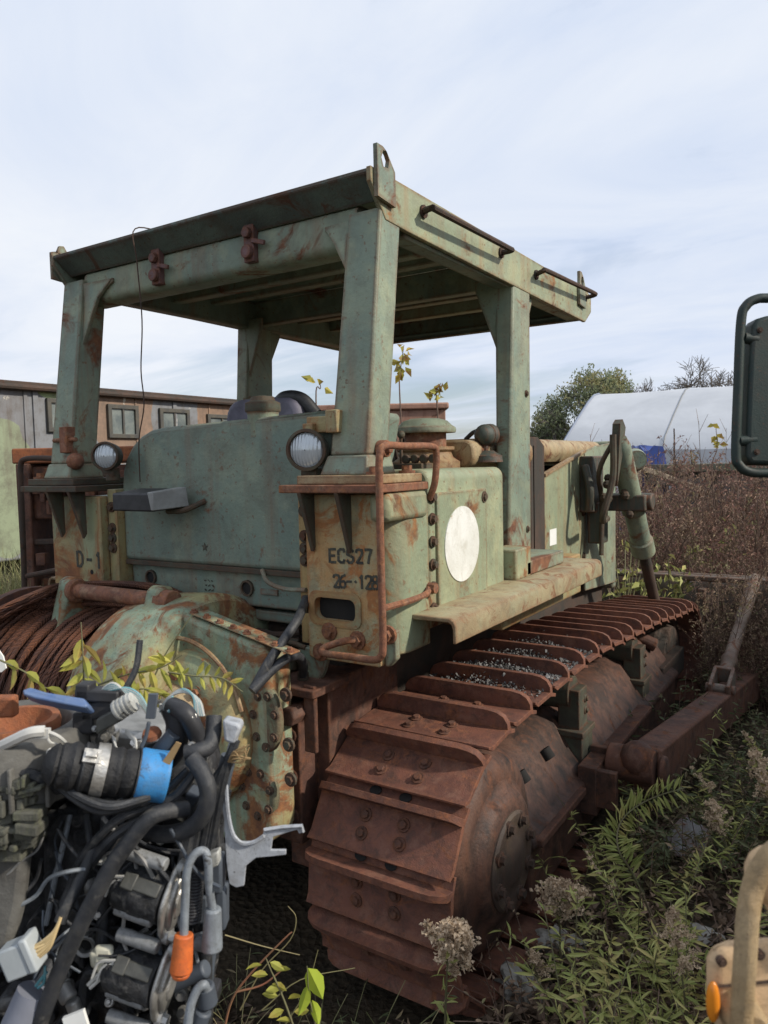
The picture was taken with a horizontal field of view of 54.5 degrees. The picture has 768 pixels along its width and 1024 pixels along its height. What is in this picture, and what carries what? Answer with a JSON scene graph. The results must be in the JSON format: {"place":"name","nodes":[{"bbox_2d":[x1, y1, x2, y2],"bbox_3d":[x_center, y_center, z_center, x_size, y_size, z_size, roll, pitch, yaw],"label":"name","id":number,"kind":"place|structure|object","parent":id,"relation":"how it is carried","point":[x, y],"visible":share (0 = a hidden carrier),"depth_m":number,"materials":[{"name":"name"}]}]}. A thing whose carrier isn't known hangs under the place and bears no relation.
{"place":"outdoors","nodes":[
{"label":"outdoors","id":0,"kind":"place"},
{"bbox_2d":[0,542,48,594],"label":"tall grass","id":1,"kind":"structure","parent":0,"point":[14,585],"depth_m":6.57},
{"bbox_2d":[0,659,65,698],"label":"vine sprig","id":2,"kind":"object","parent":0,"point":[33,677],"visible":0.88,"depth_m":1.40,"materials":[{"name":"yellow plant"}]},
{"bbox_2d":[0,651,6,671],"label":"flower","id":3,"kind":"object","parent":2,"relation":"on","point":[3,666],"visible":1,"depth_m":1.42,"materials":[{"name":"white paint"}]},
{"bbox_2d":[59,622,100,694],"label":"vine sprig","id":4,"kind":"object","parent":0,"point":[72,661],"visible":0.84,"depth_m":1.50,"materials":[{"name":"yellow plant"}]},
{"bbox_2d":[110,671,170,707],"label":"vine sprig","id":5,"kind":"object","parent":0,"point":[162,693],"visible":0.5,"depth_m":1.40,"materials":[{"name":"yellow plant"}]},
{"bbox_2d":[149,615,191,686],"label":"vine sprig","id":6,"kind":"object","parent":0,"point":[171,645],"visible":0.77,"depth_m":1.50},
{"bbox_2d":[317,402,448,441],"bbox_3d":[-0.013,-0.108,10.515,1.700,2.639,2.362,-1,4,0],"label":"truck box","id":7,"kind":"object","parent":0,"point":[416,410],"visible":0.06,"depth_m":9.34,"materials":[{"name":"orange paint"}]},
{"bbox_2d":[0,0,767,439],"label":"sky","id":8,"kind":"structure","parent":0,"point":[622,144],"materials":[{"name":"white"}]},
{"bbox_2d":[3,510,767,1023],"bbox_3d":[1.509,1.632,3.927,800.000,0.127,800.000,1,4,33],"label":"ground","id":9,"kind":"structure","parent":0,"point":[267,894],"depth_m":3.07,"materials":[{"name":"soil"}]},
{"bbox_2d":[12,446,133,586],"bbox_3d":[-1.402,0.524,5.631,2.045,2.020,1.430,-1,4,0],"label":"rusty trailer","id":10,"kind":"object","parent":9,"relation":"on","point":[39,537],"visible":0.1,"depth_m":4.92,"materials":[{"name":"brown metal"}]},
{"bbox_2d":[0,379,236,585],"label":"building","id":11,"kind":"structure","parent":9,"relation":"on","point":[27,413],"depth_m":7.99,"materials":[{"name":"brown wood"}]},
{"bbox_2d":[45,398,55,431],"bbox_3d":[-3.523,-1.049,8.098,0.040,0.363,0.304,1,4,33],"label":"window","id":12,"kind":"structure","parent":11,"relation":"in","point":[50,402],"depth_m":7.98,"materials":[{"name":"clear glass"}]},
{"bbox_2d":[106,404,139,438],"bbox_3d":[-3.076,-1.067,8.797,0.040,0.392,0.432,1,4,33],"label":"window","id":13,"kind":"structure","parent":11,"relation":"in","point":[122,420],"depth_m":8.78,"materials":[{"name":"grey glass"}]},
{"bbox_2d":[158,408,189,428],"bbox_3d":[-2.653,-1.110,9.456,0.040,0.396,0.487,1,4,33],"label":"window","id":14,"kind":"structure","parent":11,"relation":"in","point":[165,414],"depth_m":9.42,"materials":[{"name":"grey glass"}]},
{"bbox_2d":[206,414,227,422],"bbox_3d":[-2.203,-1.132,10.158,0.040,0.385,0.547,1,4,33],"label":"window","id":15,"kind":"structure","parent":11,"relation":"in","point":[210,418],"depth_m":10.04,"materials":[{"name":"clear glass"}]},
{"bbox_2d":[246,958,308,1023],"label":"yellow leaf sprig","id":16,"kind":"object","parent":9,"relation":"on","point":[272,990],"visible":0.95,"depth_m":1.60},
{"bbox_2d":[225,906,354,1023],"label":"pale stalk","id":17,"kind":"object","parent":9,"relation":"on","point":[268,1004],"visible":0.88,"depth_m":1.85,"materials":[{"name":"beige plant"}]},
{"bbox_2d":[224,932,291,1023],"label":"red stalk","id":18,"kind":"object","parent":17,"relation":"attached to","point":[248,976],"visible":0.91,"depth_m":1.85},
{"bbox_2d":[298,967,324,1023],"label":"bright leaf","id":19,"kind":"object","parent":9,"relation":"on","point":[314,979],"visible":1,"depth_m":1.55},
{"bbox_2d":[301,375,332,404],"bbox_3d":[-0.627,0.018,7.592,0.364,2.798,0.106,-3,4,-27],"label":"sapling","id":20,"kind":"object","parent":9,"relation":"on","point":[308,378],"visible":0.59,"depth_m":7.50,"materials":[{"name":"yellow plant"}]},
{"bbox_2d":[213,948,457,1023],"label":"dry twigs","id":21,"kind":"object","parent":9,"relation":"on","point":[322,1022],"visible":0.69,"depth_m":2.49,"materials":[{"name":"brown plant"}]},
{"bbox_2d":[0,142,767,1017],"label":"bulldozer","id":22,"kind":"object","parent":9,"relation":"on","point":[344,578],"visible":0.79,"depth_m":3.00,"materials":[{"name":"green paint"}]},
{"bbox_2d":[132,227,150,481],"bbox_3d":[-0.862,-0.680,3.259,0.448,1.086,0.068,-2,4,-13],"label":"hanging wire","id":23,"kind":"object","parent":22,"relation":"hanging from","point":[141,350],"visible":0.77,"depth_m":3.20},
{"bbox_2d":[429,630,604,698],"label":"gravel","id":24,"kind":"structure","parent":22,"relation":"on","point":[549,676],"depth_m":3.33,"materials":[{"name":"gravel"}]},
{"bbox_2d":[392,344,413,422],"bbox_3d":[0.220,-0.148,7.610,0.274,3.090,0.234,2,5,45],"label":"sapling","id":25,"kind":"object","parent":9,"relation":"on","point":[399,370],"visible":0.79,"depth_m":7.50,"materials":[{"name":"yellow plant"}]},
{"bbox_2d":[424,382,447,417],"bbox_3d":[0.558,0.036,7.588,0.172,2.708,0.282,1,4,33],"label":"sapling","id":26,"kind":"object","parent":9,"relation":"on","point":[435,390],"visible":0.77,"depth_m":7.49,"materials":[{"name":"yellow plant"}]},
{"bbox_2d":[419,916,481,1023],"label":"goldenrod","id":27,"kind":"object","parent":9,"relation":"on","point":[454,942],"visible":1,"depth_m":2.14,"materials":[{"name":"beige plant"}]},
{"bbox_2d":[213,704,767,1023],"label":"leaf litter","id":28,"kind":"object","parent":9,"relation":"on","point":[515,1016],"visible":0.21,"depth_m":2.90,"materials":[{"name":"plant"}]},
{"bbox_2d":[494,961,551,1007],"bbox_3d":[0.502,1.735,2.696,0.232,0.112,0.173,1,4,33],"label":"plastic bag","id":29,"kind":"object","parent":9,"relation":"on","point":[504,971],"visible":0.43,"depth_m":2.68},
{"bbox_2d":[526,947,554,1022],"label":"goldenrod","id":30,"kind":"object","parent":9,"relation":"on","point":[535,960],"visible":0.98,"depth_m":2.48,"materials":[{"name":"grey plant"}]},
{"bbox_2d":[530,400,575,439],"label":"broadleaf tree","id":31,"kind":"object","parent":9,"relation":"on","point":[560,432],"visible":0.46,"depth_m":44.18,"materials":[{"name":"green plant"}]},
{"bbox_2d":[535,924,588,963],"bbox_3d":[0.701,1.723,2.955,0.222,0.134,0.144,1,4,33],"label":"plastic bag","id":32,"kind":"object","parent":9,"relation":"on","point":[543,933],"visible":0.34,"depth_m":2.94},
{"bbox_2d":[530,875,595,982],"bbox_3d":[0.649,1.515,2.673,0.225,0.479,0.191,1,4,33],"label":"goldenrod","id":33,"kind":"object","parent":9,"relation":"on","point":[558,896],"visible":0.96,"depth_m":2.63,"materials":[{"name":"beige plant"}]},
{"bbox_2d":[386,744,767,1023],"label":"weeds","id":34,"kind":"object","parent":9,"relation":"on","point":[539,1005],"visible":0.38,"depth_m":2.65,"materials":[{"name":"plant"}]},
{"bbox_2d":[531,363,637,439],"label":"broadleaf tree","id":35,"kind":"object","parent":9,"relation":"on","point":[593,384],"visible":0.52,"depth_m":44.56,"materials":[{"name":"green plant"}]},
{"bbox_2d":[585,928,626,1023],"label":"goldenrod","id":36,"kind":"object","parent":9,"relation":"on","point":[612,960],"visible":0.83,"depth_m":2.24,"materials":[{"name":"green plant"}]},
{"bbox_2d":[582,849,653,973],"bbox_3d":[0.860,1.469,2.691,0.259,0.509,0.160,1,4,33],"label":"goldenrod","id":37,"kind":"object","parent":9,"relation":"on","point":[592,864],"visible":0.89,"depth_m":2.68,"materials":[{"name":"green plant"}]},
{"bbox_2d":[488,708,767,1023],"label":"undergrowth","id":38,"kind":"object","parent":9,"relation":"on","point":[654,978],"visible":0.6,"depth_m":2.46,"materials":[{"name":"green plant"}]},
{"bbox_2d":[602,539,659,600],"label":"green bush","id":39,"kind":"object","parent":9,"relation":"on","point":[635,586],"visible":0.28,"depth_m":6.22,"materials":[{"name":"green plant"}]},
{"bbox_2d":[616,513,657,568],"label":"dry bush","id":40,"kind":"object","parent":9,"relation":"on","point":[624,551],"visible":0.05,"depth_m":7.99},
{"bbox_2d":[590,423,687,566],"bbox_3d":[2.899,0.034,9.790,1.934,2.388,1.428,0,4,15],"label":"dry bush","id":41,"kind":"object","parent":9,"relation":"on","point":[646,488],"visible":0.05,"depth_m":9.26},
{"bbox_2d":[615,455,667,568],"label":"dry bush","id":42,"kind":"object","parent":9,"relation":"on","point":[625,527],"visible":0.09,"depth_m":8.24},
{"bbox_2d":[619,445,668,536],"bbox_3d":[6.140,-0.498,17.505,1.000,2.160,1.002,-1,4,0],"label":"tarpaulin","id":43,"kind":"object","parent":9,"relation":"on","point":[653,451],"visible":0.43,"depth_m":17.05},
{"bbox_2d":[599,774,691,940],"bbox_3d":[1.074,1.410,2.988,0.556,0.594,0.239,-3,4,-27],"label":"arching weed","id":44,"kind":"object","parent":9,"relation":"on","point":[627,850],"visible":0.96,"depth_m":2.96,"materials":[{"name":"green plant"}]},
{"bbox_2d":[564,386,732,492],"bbox_3d":[20.179,-3.637,35.471,20.046,5.427,11.992,1,4,33],"label":"fabric tent","id":45,"kind":"object","parent":9,"relation":"on","point":[648,418],"visible":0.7,"depth_m":35.45,"materials":[{"name":"fabric"}]},
{"bbox_2d":[616,531,680,569],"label":"dry bush","id":46,"kind":"object","parent":9,"relation":"on","point":[658,556],"visible":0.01,"depth_m":7.53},
{"bbox_2d":[633,379,665,392],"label":"bare tree","id":47,"kind":"object","parent":9,"relation":"on","point":[645,386],"visible":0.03,"depth_m":53.10,"materials":[{"name":"grey plant"}]},
{"bbox_2d":[616,447,684,569],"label":"dry bush","id":48,"kind":"object","parent":9,"relation":"on","point":[666,493],"visible":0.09,"depth_m":8.66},
{"bbox_2d":[618,460,700,533],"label":"dry bush","id":49,"kind":"object","parent":9,"relation":"on","point":[656,489],"visible":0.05,"depth_m":11.05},
{"bbox_2d":[601,439,720,570],"bbox_3d":[2.480,0.307,7.734,1.208,2.164,1.813,-3,4,-22],"label":"dry bush","id":50,"kind":"object","parent":9,"relation":"on","point":[672,523],"visible":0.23,"depth_m":7.40,"materials":[{"name":"plant"}]},
{"bbox_2d":[615,446,713,554],"bbox_3d":[3.556,0.081,10.032,1.474,2.207,1.466,0,4,14],"label":"dry bush","id":51,"kind":"object","parent":9,"relation":"on","point":[671,488],"visible":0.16,"depth_m":9.90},
{"bbox_2d":[636,554,693,598],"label":"green bush","id":52,"kind":"object","parent":9,"relation":"on","point":[678,586],"visible":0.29,"depth_m":6.45,"materials":[{"name":"green plant"}]},
{"bbox_2d":[615,470,714,571],"bbox_3d":[3.402,0.328,8.987,1.262,1.899,1.268,-4,5,-34],"label":"dry bush","id":53,"kind":"object","parent":9,"relation":"on","point":[687,490],"visible":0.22,"depth_m":8.85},
{"bbox_2d":[637,468,711,505],"bbox_3d":[4.698,0.075,12.241,1.367,1.871,0.129,-1,4,1],"label":"timber rail","id":54,"kind":"object","parent":9,"relation":"on","point":[650,470],"visible":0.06,"depth_m":12.14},
{"bbox_2d":[618,528,737,573],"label":"dry bush","id":55,"kind":"object","parent":9,"relation":"on","point":[693,561],"visible":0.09,"depth_m":7.10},
{"bbox_2d":[616,484,741,571],"bbox_3d":[3.390,0.464,8.622,1.364,1.628,0.909,1,4,33],"label":"dry bush","id":56,"kind":"object","parent":9,"relation":"on","point":[686,534],"visible":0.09,"depth_m":8.49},
{"bbox_2d":[656,905,703,1023],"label":"goldenrod","id":57,"kind":"object","parent":9,"relation":"on","point":[672,915],"visible":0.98,"depth_m":2.20,"materials":[{"name":"beige plant"}]},
{"bbox_2d":[641,434,719,547],"bbox_3d":[4.366,-0.013,11.227,1.292,2.314,1.939,-1,4,11],"label":"dry bush","id":58,"kind":"object","parent":9,"relation":"on","point":[680,481],"visible":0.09,"depth_m":11.11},
{"bbox_2d":[638,448,729,562],"bbox_3d":[4.121,0.133,10.268,1.216,2.070,1.361,0,4,14],"label":"dry bush","id":59,"kind":"object","parent":9,"relation":"on","point":[687,495],"visible":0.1,"depth_m":10.33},
{"bbox_2d":[660,815,709,857],"bbox_3d":[1.451,1.570,3.612,0.251,0.144,0.177,0,4,18],"label":"metal scrap","id":60,"kind":"object","parent":9,"relation":"on","point":[687,825],"visible":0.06,"depth_m":3.61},
{"bbox_2d":[660,467,721,550],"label":"dry bush","id":61,"kind":"object","parent":9,"relation":"on","point":[678,498],"visible":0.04,"depth_m":11.17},
{"bbox_2d":[619,650,767,899],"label":"undergrowth","id":62,"kind":"object","parent":9,"relation":"on","point":[746,843],"visible":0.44,"depth_m":3.56,"materials":[{"name":"green plant"}]},
{"bbox_2d":[657,355,733,390],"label":"bare tree","id":63,"kind":"object","parent":9,"relation":"on","point":[701,384],"visible":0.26,"depth_m":48.88,"materials":[{"name":"grey plant"}]},
{"bbox_2d":[665,922,725,946],"bbox_3d":[1.213,1.663,2.936,0.237,0.048,0.134,1,4,33],"label":"plastic bag","id":64,"kind":"object","parent":9,"relation":"on","point":[700,938],"visible":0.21,"depth_m":2.92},
{"bbox_2d":[663,500,732,571],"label":"dry bush","id":65,"kind":"object","parent":9,"relation":"on","point":[700,532],"visible":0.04,"depth_m":9.15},
{"bbox_2d":[641,410,767,573],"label":"dry bush","id":66,"kind":"object","parent":9,"relation":"on","point":[690,498],"visible":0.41,"depth_m":8.24,"materials":[{"name":"plant"}]},
{"bbox_2d":[645,428,767,516],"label":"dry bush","id":67,"kind":"object","parent":9,"relation":"on","point":[698,469],"visible":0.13,"depth_m":15.57,"materials":[{"name":"brown"}]},
{"bbox_2d":[648,513,764,575],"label":"dry bush","id":68,"kind":"object","parent":9,"relation":"on","point":[713,550],"visible":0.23,"depth_m":7.20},
{"bbox_2d":[649,462,767,573],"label":"dry bush","id":69,"kind":"object","parent":9,"relation":"on","point":[670,520],"visible":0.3,"depth_m":7.27,"materials":[{"name":"plant"}]},
{"bbox_2d":[657,420,767,557],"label":"dry bush","id":70,"kind":"object","parent":9,"relation":"on","point":[720,476],"visible":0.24,"depth_m":10.00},
{"bbox_2d":[662,450,767,575],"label":"dry bush","id":71,"kind":"object","parent":9,"relation":"on","point":[751,509],"visible":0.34,"depth_m":8.21,"materials":[{"name":"plant"}]},
{"bbox_2d":[681,518,749,572],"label":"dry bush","id":72,"kind":"object","parent":9,"relation":"on","point":[696,547],"visible":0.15,"depth_m":7.57,"materials":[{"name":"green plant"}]},
{"bbox_2d":[689,765,742,854],"bbox_3d":[1.616,1.457,3.589,0.279,0.476,0.094,-1,4,10],"label":"goldenrod","id":73,"kind":"object","parent":9,"relation":"on","point":[704,783],"visible":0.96,"depth_m":3.59,"materials":[{"name":"brown plant"}]},
{"bbox_2d":[708,423,727,536],"bbox_3d":[4.050,0.069,9.047,0.246,2.293,0.135,1,4,33],"label":"sapling","id":74,"kind":"object","parent":9,"relation":"on","point":[714,441],"visible":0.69,"depth_m":9.00,"materials":[{"name":"green plant"}]},
{"bbox_2d":[687,459,750,549],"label":"dry bush","id":75,"kind":"object","parent":9,"relation":"on","point":[718,486],"visible":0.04,"depth_m":11.10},
{"bbox_2d":[671,526,767,574],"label":"dry bush","id":76,"kind":"object","parent":9,"relation":"on","point":[726,555],"visible":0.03,"depth_m":7.24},
{"bbox_2d":[701,798,741,896],"bbox_3d":[1.455,1.461,3.196,0.160,0.466,0.146,-1,4,-2],"label":"goldenrod","id":77,"kind":"object","parent":9,"relation":"on","point":[714,817],"visible":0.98,"depth_m":3.19,"materials":[{"name":"brown plant"}]},
{"bbox_2d":[676,556,767,693],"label":"dry bush","id":78,"kind":"object","parent":9,"relation":"on","point":[710,635],"visible":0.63,"depth_m":5.53,"materials":[{"name":"plant"}]},
{"bbox_2d":[681,461,765,559],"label":"dry bush","id":79,"kind":"object","parent":9,"relation":"on","point":[719,506],"visible":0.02,"depth_m":10.12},
{"bbox_2d":[685,457,766,574],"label":"dry bush","id":80,"kind":"object","parent":9,"relation":"on","point":[731,517],"visible":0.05,"depth_m":8.93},
{"bbox_2d":[686,531,767,661],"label":"dry bush","id":81,"kind":"object","parent":9,"relation":"on","point":[722,596],"visible":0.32,"depth_m":5.99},
{"bbox_2d":[689,564,764,661],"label":"dry bush","id":82,"kind":"object","parent":9,"relation":"on","point":[724,601],"visible":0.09,"depth_m":6.25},
{"bbox_2d":[687,466,767,522],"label":"dry bush","id":83,"kind":"object","parent":9,"relation":"on","point":[729,491],"visible":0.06,"depth_m":11.80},
{"bbox_2d":[700,601,755,685],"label":"dry bush","id":84,"kind":"object","parent":9,"relation":"on","point":[708,650],"visible":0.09,"depth_m":6.11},
{"bbox_2d":[689,465,767,576],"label":"dry bush","id":85,"kind":"object","parent":9,"relation":"on","point":[756,532],"visible":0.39,"depth_m":7.25,"materials":[{"name":"plant"}]},
{"bbox_2d":[691,564,767,642],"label":"dry bush","id":86,"kind":"object","parent":9,"relation":"on","point":[728,592],"visible":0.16,"depth_m":6.23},
{"bbox_2d":[692,517,767,575],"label":"dry bush","id":87,"kind":"object","parent":9,"relation":"on","point":[728,550],"visible":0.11,"depth_m":7.31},
{"bbox_2d":[697,458,762,546],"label":"dry bush","id":88,"kind":"object","parent":9,"relation":"on","point":[723,489],"visible":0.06,"depth_m":11.48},
{"bbox_2d":[695,556,767,703],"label":"dry bush","id":89,"kind":"object","parent":9,"relation":"on","point":[726,606],"visible":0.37,"depth_m":5.73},
{"bbox_2d":[706,465,756,560],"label":"dry bush","id":90,"kind":"object","parent":9,"relation":"on","point":[737,501],"visible":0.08,"depth_m":10.18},
{"bbox_2d":[696,618,767,681],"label":"dry bush","id":91,"kind":"object","parent":9,"relation":"on","point":[745,672],"visible":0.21,"depth_m":5.56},
{"bbox_2d":[703,610,767,669],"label":"dry bush","id":92,"kind":"object","parent":9,"relation":"on","point":[728,636],"visible":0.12,"depth_m":5.97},
{"bbox_2d":[703,461,767,551],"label":"dry bush","id":93,"kind":"object","parent":9,"relation":"on","point":[736,500],"visible":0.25,"depth_m":9.27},
{"bbox_2d":[706,575,767,710],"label":"dry bush","id":94,"kind":"object","parent":9,"relation":"on","point":[724,647],"visible":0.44,"depth_m":5.61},
{"bbox_2d":[709,452,767,540],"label":"dry bush","id":95,"kind":"object","parent":9,"relation":"on","point":[740,480],"visible":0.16,"depth_m":10.16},
{"bbox_2d":[713,536,767,696],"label":"dry bush","id":96,"kind":"object","parent":9,"relation":"on","point":[750,624],"visible":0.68,"depth_m":5.73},
{"bbox_2d":[719,606,767,694],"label":"dry bush","id":97,"kind":"object","parent":9,"relation":"on","point":[742,644],"visible":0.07,"depth_m":5.88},
{"bbox_2d":[728,472,767,543],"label":"dry bush","id":98,"kind":"object","parent":9,"relation":"on","point":[734,478],"visible":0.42,"depth_m":8.64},
{"bbox_2d":[730,621,767,714],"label":"dry bush","id":99,"kind":"object","parent":9,"relation":"on","point":[766,682],"visible":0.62,"depth_m":5.50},
{"bbox_2d":[730,577,767,706],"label":"dry bush","id":100,"kind":"object","parent":9,"relation":"on","point":[756,646],"visible":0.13,"depth_m":5.75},
{"bbox_2d":[739,512,766,568],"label":"dry bush","id":101,"kind":"object","parent":9,"relation":"on","point":[750,536],"visible":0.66,"depth_m":7.44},
{"bbox_2d":[739,554,767,638],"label":"dry bush","id":102,"kind":"object","parent":9,"relation":"on","point":[759,597],"visible":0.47,"depth_m":5.79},
{"bbox_2d":[741,730,767,771],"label":"goldenrod","id":103,"kind":"object","parent":9,"relation":"on","point":[750,739],"visible":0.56,"depth_m":3.67,"materials":[{"name":"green plant"}]},
{"bbox_2d":[745,524,767,576],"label":"dry bush","id":104,"kind":"object","parent":9,"relation":"on","point":[754,544],"visible":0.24,"depth_m":7.39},
{"bbox_2d":[746,750,767,807],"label":"goldenrod","id":105,"kind":"object","parent":9,"relation":"on","point":[759,767],"visible":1,"depth_m":3.17,"materials":[{"name":"beige plant"}]},
{"bbox_2d":[706,841,767,1023],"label":"machine fender","id":106,"kind":"object","parent":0,"point":[737,980],"visible":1,"depth_m":0.65,"materials":[{"name":"beige paint"}]},
{"bbox_2d":[731,293,767,477],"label":"truck mirror","id":107,"kind":"object","parent":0,"point":[749,435],"visible":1,"depth_m":1.49,"materials":[{"name":"green paint"}]},
{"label":"timber crib","id":108,"kind":"object","parent":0,"visible":0},
{"bbox_2d":[0,640,304,1023],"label":"engine","id":109,"kind":"object","parent":108,"relation":"on","point":[135,858],"visible":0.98,"depth_m":1.02,"materials":[{"name":"metal"}]},
{"bbox_2d":[0,694,90,948],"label":"scrap housing","id":110,"kind":"object","parent":109,"relation":"attached to","point":[32,733],"visible":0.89,"depth_m":0.99,"materials":[{"name":"grey metal"}]},
{"bbox_2d":[23,688,93,713],"bbox_3d":[-0.456,0.265,1.041,0.100,0.040,0.035,-1,4,8],"label":"plastic strip","id":111,"kind":"object","parent":110,"relation":"on","point":[59,701],"visible":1,"depth_m":1.03,"materials":[{"name":"plastic"}]},
{"bbox_2d":[98,651,184,690],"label":"vine sprig","id":112,"kind":"object","parent":109,"relation":"attached to","point":[161,660],"visible":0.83,"depth_m":1.45,"materials":[{"name":"yellow plant"}]},
{"bbox_2d":[168,662,243,699],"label":"vine sprig","id":113,"kind":"object","parent":112,"relation":"attached to","point":[218,680],"visible":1,"depth_m":1.45,"materials":[{"name":"yellow plant"}]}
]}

